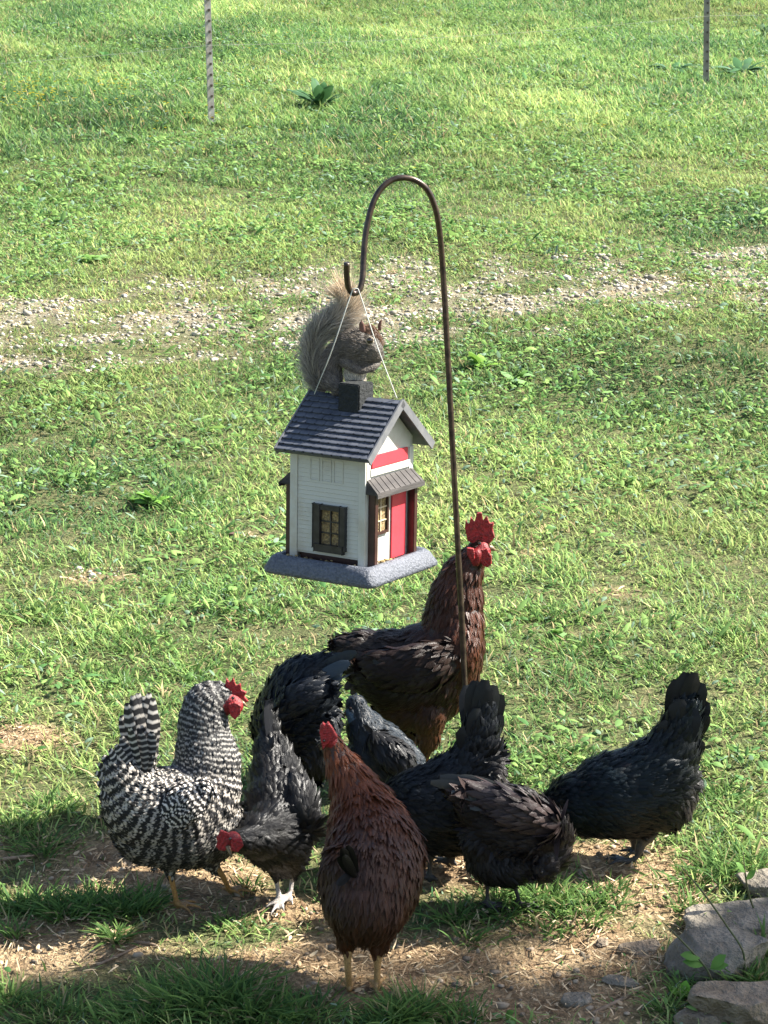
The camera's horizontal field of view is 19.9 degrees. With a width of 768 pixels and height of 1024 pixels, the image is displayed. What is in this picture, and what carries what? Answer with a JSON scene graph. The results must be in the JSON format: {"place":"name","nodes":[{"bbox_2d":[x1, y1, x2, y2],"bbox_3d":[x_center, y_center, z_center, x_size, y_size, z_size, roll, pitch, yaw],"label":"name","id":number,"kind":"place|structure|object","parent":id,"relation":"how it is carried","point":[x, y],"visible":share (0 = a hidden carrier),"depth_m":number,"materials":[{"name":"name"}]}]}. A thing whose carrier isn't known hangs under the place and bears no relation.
{"place":"outdoors","nodes":[
{"label":"outdoors","id":0,"kind":"place"},
{"bbox_2d":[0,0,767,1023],"bbox_3d":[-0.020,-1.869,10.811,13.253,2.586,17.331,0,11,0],"label":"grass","id":1,"kind":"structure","parent":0,"point":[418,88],"depth_m":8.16,"materials":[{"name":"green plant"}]},
{"bbox_2d":[0,0,767,1023],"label":"ground","id":2,"kind":"structure","parent":0,"point":[540,944],"depth_m":5.20,"materials":[{"name":"green plant"}]},
{"bbox_2d":[0,855,34,861],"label":"twig","id":3,"kind":"object","parent":2,"relation":"on","point":[12,858],"visible":1,"depth_m":3.82,"materials":[{"name":"grey wood"}]},
{"bbox_2d":[76,254,112,262],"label":"plantain weed","id":4,"kind":"object","parent":2,"relation":"on","point":[94,257],"visible":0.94,"depth_m":8.30,"materials":[{"name":"green plant"}]},
{"bbox_2d":[100,52,116,60],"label":"dock weed","id":5,"kind":"object","parent":2,"relation":"on","point":[105,53],"visible":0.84,"depth_m":13.60,"materials":[{"name":"green plant"}]},
{"bbox_2d":[96,946,137,966],"bbox_3d":[-0.425,0.711,3.510,0.083,0.014,0.007,-10,15,-41],"label":"twig","id":6,"kind":"object","parent":2,"relation":"on","point":[111,958],"visible":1,"depth_m":3.50,"materials":[{"name":"wood"}]},
{"bbox_2d":[134,940,159,946],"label":"twig","id":7,"kind":"object","parent":2,"relation":"on","point":[146,943],"visible":1,"depth_m":3.54,"materials":[{"name":"brown wood"}]},
{"bbox_2d":[129,486,172,505],"bbox_3d":[-0.602,-0.034,5.638,0.106,0.073,0.111,-4,12,-19],"label":"plantain weed","id":8,"kind":"object","parent":2,"relation":"on","point":[147,495],"visible":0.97,"depth_m":5.61,"materials":[{"name":"green plant"}]},
{"bbox_2d":[95,678,255,914],"bbox_3d":[-0.335,0.474,3.604,0.271,0.385,0.159,-5,12,-23],"label":"hen","id":9,"kind":"object","parent":2,"relation":"on","point":[178,813],"visible":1,"depth_m":3.58,"materials":[{"name":"multicoloured"}]},
{"bbox_2d":[204,0,214,124],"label":"fence post","id":10,"kind":"object","parent":2,"relation":"on","point":[209,54],"visible":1,"depth_m":11.22,"materials":[{"name":"metal"}]},
{"bbox_2d":[216,697,329,913],"bbox_3d":[-0.168,0.502,3.647,0.165,0.322,0.323,2,11,8],"label":"hen","id":11,"kind":"object","parent":2,"relation":"on","point":[277,834],"visible":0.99,"depth_m":3.63,"materials":[{"name":"grey"}]},
{"bbox_2d":[263,533,285,547],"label":"plantain weed","id":12,"kind":"object","parent":2,"relation":"on","point":[282,538],"visible":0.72,"depth_m":5.34,"materials":[{"name":"green plant"}]},
{"bbox_2d":[248,648,356,788],"bbox_3d":[-0.144,0.406,3.881,0.196,0.340,0.153,0,11,0],"label":"hen","id":13,"kind":"object","parent":2,"relation":"on","point":[302,690],"visible":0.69,"depth_m":3.83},
{"bbox_2d":[287,77,341,106],"bbox_3d":[-0.361,-2.238,11.793,0.287,0.207,0.382,4,12,20],"label":"dock weed","id":14,"kind":"object","parent":2,"relation":"on","point":[322,91],"visible":0.8,"depth_m":11.75,"materials":[{"name":"green plant"}]},
{"bbox_2d":[315,721,428,991],"bbox_3d":[-0.019,0.546,3.405,0.179,0.396,0.270,0,11,0],"label":"hen","id":15,"kind":"object","parent":2,"relation":"on","point":[372,867],"visible":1,"depth_m":3.34,"materials":[{"name":"brown"}]},
{"bbox_2d":[0,3,765,167],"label":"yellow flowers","id":16,"kind":"object","parent":2,"relation":"on","point":[172,94],"visible":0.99,"depth_m":11.65,"materials":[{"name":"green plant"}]},
{"bbox_2d":[0,242,767,1023],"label":"straw litter","id":17,"kind":"object","parent":2,"relation":"on","point":[508,996],"visible":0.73,"depth_m":3.58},
{"bbox_2d":[0,244,767,1023],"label":"gravel","id":18,"kind":"structure","parent":2,"relation":"on","point":[432,336],"depth_m":7.55,"materials":[{"name":"grey gravel"}]},
{"bbox_2d":[0,457,767,1023],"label":"grass tufts","id":19,"kind":"object","parent":2,"relation":"on","point":[220,991],"visible":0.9,"depth_m":3.62,"materials":[{"name":"green plant"}]},
{"bbox_2d":[343,693,425,782],"bbox_3d":[0.007,0.444,3.910,0.162,0.239,0.117,0,11,0],"label":"hen","id":20,"kind":"object","parent":2,"relation":"on","point":[381,747],"visible":0.7,"depth_m":3.89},
{"bbox_2d":[344,175,467,686],"bbox_3d":[0.043,0.024,3.873,0.264,1.226,0.043,-6,12,-26],"label":"shepherd hook","id":21,"kind":"object","parent":2,"relation":"on","point":[383,186],"visible":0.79,"depth_m":3.85,"materials":[{"name":"metal"}]},
{"bbox_2d":[264,288,437,588],"bbox_3d":[-0.054,-0.142,3.786,0.229,0.494,0.229,8,13,31],"label":"bird feeder","id":22,"kind":"object","parent":21,"relation":"hanging from","point":[352,480],"visible":1,"depth_m":3.75,"materials":[{"name":"white wood"}]},
{"bbox_2d":[312,502,346,555],"bbox_3d":[-0.093,0.028,3.748,0.068,0.084,0.016,8,13,31],"label":"window","id":23,"kind":"structure","parent":22,"relation":"in","point":[329,522],"depth_m":3.75,"materials":[{"name":"black paint"}]},
{"bbox_2d":[288,254,383,395],"bbox_3d":[-0.086,-0.322,3.810,0.180,0.248,0.122,0,11,0],"label":"squirrel","id":24,"kind":"object","parent":22,"relation":"on","point":[355,354],"visible":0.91,"depth_m":3.79,"materials":[{"name":"fur"}]},
{"bbox_2d":[378,496,388,534],"bbox_3d":[-0.008,0.003,3.750,0.006,0.070,0.050,8,13,31],"label":"shop window","id":25,"kind":"structure","parent":22,"relation":"in","point":[383,503],"depth_m":3.76,"materials":[{"name":"yellow glass"}]},
{"bbox_2d":[390,491,405,558],"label":"door","id":26,"kind":"structure","parent":22,"relation":"in","point":[398,501],"depth_m":3.80,"materials":[{"name":"red paint"}]},
{"bbox_2d":[326,512,495,761],"bbox_3d":[0.049,0.253,4.059,0.316,0.511,0.181,0,11,0],"label":"rooster","id":27,"kind":"object","parent":2,"relation":"on","point":[407,680],"visible":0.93,"depth_m":4.02},
{"bbox_2d":[384,679,513,882],"bbox_3d":[0.096,0.455,3.735,0.252,0.358,0.136,0,11,0],"label":"hen","id":28,"kind":"object","parent":2,"relation":"on","point":[478,747],"visible":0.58,"depth_m":3.70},
{"bbox_2d":[466,352,500,367],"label":"plantain weed","id":29,"kind":"object","parent":2,"relation":"on","point":[475,358],"visible":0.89,"depth_m":6.88,"materials":[{"name":"green plant"}]},
{"bbox_2d":[491,1010,514,1023],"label":"seedling","id":30,"kind":"object","parent":2,"relation":"on","point":[511,1020],"visible":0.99,"depth_m":3.34,"materials":[{"name":"green plant"}]},
{"bbox_2d":[430,774,576,914],"bbox_3d":[0.198,0.542,3.614,0.245,0.249,0.164,0,11,0],"label":"hen","id":31,"kind":"object","parent":2,"relation":"on","point":[512,836],"visible":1,"depth_m":3.58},
{"bbox_2d":[501,370,533,385],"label":"plantain weed","id":32,"kind":"object","parent":2,"relation":"on","point":[520,374],"visible":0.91,"depth_m":6.72,"materials":[{"name":"green plant"}]},
{"bbox_2d":[546,626,566,642],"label":"plantain weed","id":33,"kind":"object","parent":2,"relation":"on","point":[561,633],"visible":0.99,"depth_m":4.78,"materials":[{"name":"green plant"}]},
{"bbox_2d":[560,992,591,1007],"bbox_3d":[0.300,0.755,3.392,0.057,0.016,0.036,-6,21,-28],"label":"stone","id":34,"kind":"object","parent":2,"relation":"on","point":[570,999],"visible":1,"depth_m":3.38,"materials":[{"name":"grey stone"}]},
{"bbox_2d":[595,937,608,946],"bbox_3d":[0.351,0.698,3.539,0.027,0.012,0.020,-7,22,-34],"label":"stone","id":35,"kind":"object","parent":2,"relation":"on","point":[601,942],"visible":1,"depth_m":3.54,"materials":[{"name":"beige stone"}]},
{"bbox_2d":[591,986,643,1014],"bbox_3d":[0.363,0.755,3.383,0.113,0.017,0.008,-9,14,-38],"label":"twig","id":36,"kind":"object","parent":2,"relation":"on","point":[610,1004],"visible":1,"depth_m":3.37,"materials":[{"name":"wood"}]},
{"bbox_2d":[602,974,638,987],"bbox_3d":[0.370,0.738,3.433,0.060,0.018,0.026,2,19,11],"label":"stone","id":37,"kind":"object","parent":2,"relation":"on","point":[609,979],"visible":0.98,"depth_m":3.43,"materials":[{"name":"grey stone"}]},
{"bbox_2d":[543,672,710,864],"bbox_3d":[0.407,0.440,3.764,0.305,0.346,0.141,0,11,0],"label":"hen","id":38,"kind":"object","parent":2,"relation":"on","point":[641,793],"visible":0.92,"depth_m":3.73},
{"bbox_2d":[617,939,660,954],"bbox_3d":[0.409,0.702,3.519,0.075,0.017,0.035,-3,20,-14],"label":"stone","id":39,"kind":"object","parent":2,"relation":"on","point":[639,946],"visible":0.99,"depth_m":3.51,"materials":[{"name":"grey stone"}]},
{"bbox_2d":[647,62,699,73],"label":"dock weed","id":40,"kind":"object","parent":2,"relation":"on","point":[674,66],"visible":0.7,"depth_m":13.04,"materials":[{"name":"green plant"}]},
{"bbox_2d":[668,980,690,1000],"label":"seedling","id":41,"kind":"object","parent":2,"relation":"on","point":[686,984],"visible":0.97,"depth_m":3.39,"materials":[{"name":"green plant"}]},
{"bbox_2d":[662,921,727,980],"bbox_3d":[0.475,0.694,3.358,0.103,0.141,0.024,0,11,0],"label":"weed stem","id":42,"kind":"object","parent":2,"relation":"on","point":[692,958],"visible":0.83,"depth_m":3.35,"materials":[{"name":"green plant"}]},
{"bbox_2d":[673,1008,720,1023],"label":"stone","id":43,"kind":"object","parent":2,"relation":"on","point":[688,1016],"visible":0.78,"depth_m":3.31,"materials":[{"name":"grey stone"}]},
{"bbox_2d":[703,0,709,82],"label":"fence post","id":44,"kind":"object","parent":2,"relation":"on","point":[706,38],"visible":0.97,"depth_m":12.47,"materials":[{"name":"metal"}]},
{"bbox_2d":[0,15,740,63],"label":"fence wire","id":45,"kind":"object","parent":44,"relation":"attached to","point":[374,40],"visible":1,"depth_m":11.59,"materials":[{"name":"grey metal"}]},
{"bbox_2d":[681,866,745,975],"bbox_3d":[0.511,0.644,3.408,0.107,0.203,0.014,0,11,0],"label":"weed stem","id":46,"kind":"object","parent":2,"relation":"on","point":[720,916],"visible":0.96,"depth_m":3.40,"materials":[{"name":"green plant"}]},
{"bbox_2d":[663,926,767,984],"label":"stone","id":47,"kind":"object","parent":2,"relation":"on","point":[705,945],"visible":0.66,"depth_m":3.43,"materials":[{"name":"grey stone"}]},
{"bbox_2d":[682,897,767,938],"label":"stone","id":48,"kind":"object","parent":2,"relation":"on","point":[743,914],"visible":0.57,"depth_m":3.58,"materials":[{"name":"grey stone"}]},
{"bbox_2d":[736,852,755,907],"bbox_3d":[0.600,0.618,3.597,0.050,0.125,0.018,-3,11,-16],"label":"weed stem","id":49,"kind":"object","parent":48,"relation":"on","point":[750,874],"visible":0.92,"depth_m":3.59,"materials":[{"name":"green plant"}]},
{"bbox_2d":[687,980,767,1023],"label":"stone","id":50,"kind":"object","parent":2,"relation":"on","point":[728,1002],"visible":0.94,"depth_m":3.30,"materials":[{"name":"grey stone"}]},
{"bbox_2d":[709,57,765,76],"bbox_3d":[2.097,-2.593,12.945,0.444,0.186,0.401,0,11,0],"label":"dock weed","id":51,"kind":"object","parent":2,"relation":"on","point":[738,63],"visible":0.73,"depth_m":12.91,"materials":[{"name":"green plant"}]},
{"bbox_2d":[735,868,767,898],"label":"stone","id":52,"kind":"object","parent":2,"relation":"on","point":[758,882],"visible":0.66,"depth_m":3.68,"materials":[{"name":"grey stone"}]},
{"bbox_2d":[741,23,767,36],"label":"dock weed","id":53,"kind":"object","parent":2,"relation":"on","point":[761,26],"visible":0.67,"depth_m":14.75,"materials":[{"name":"green plant"}]}
]}

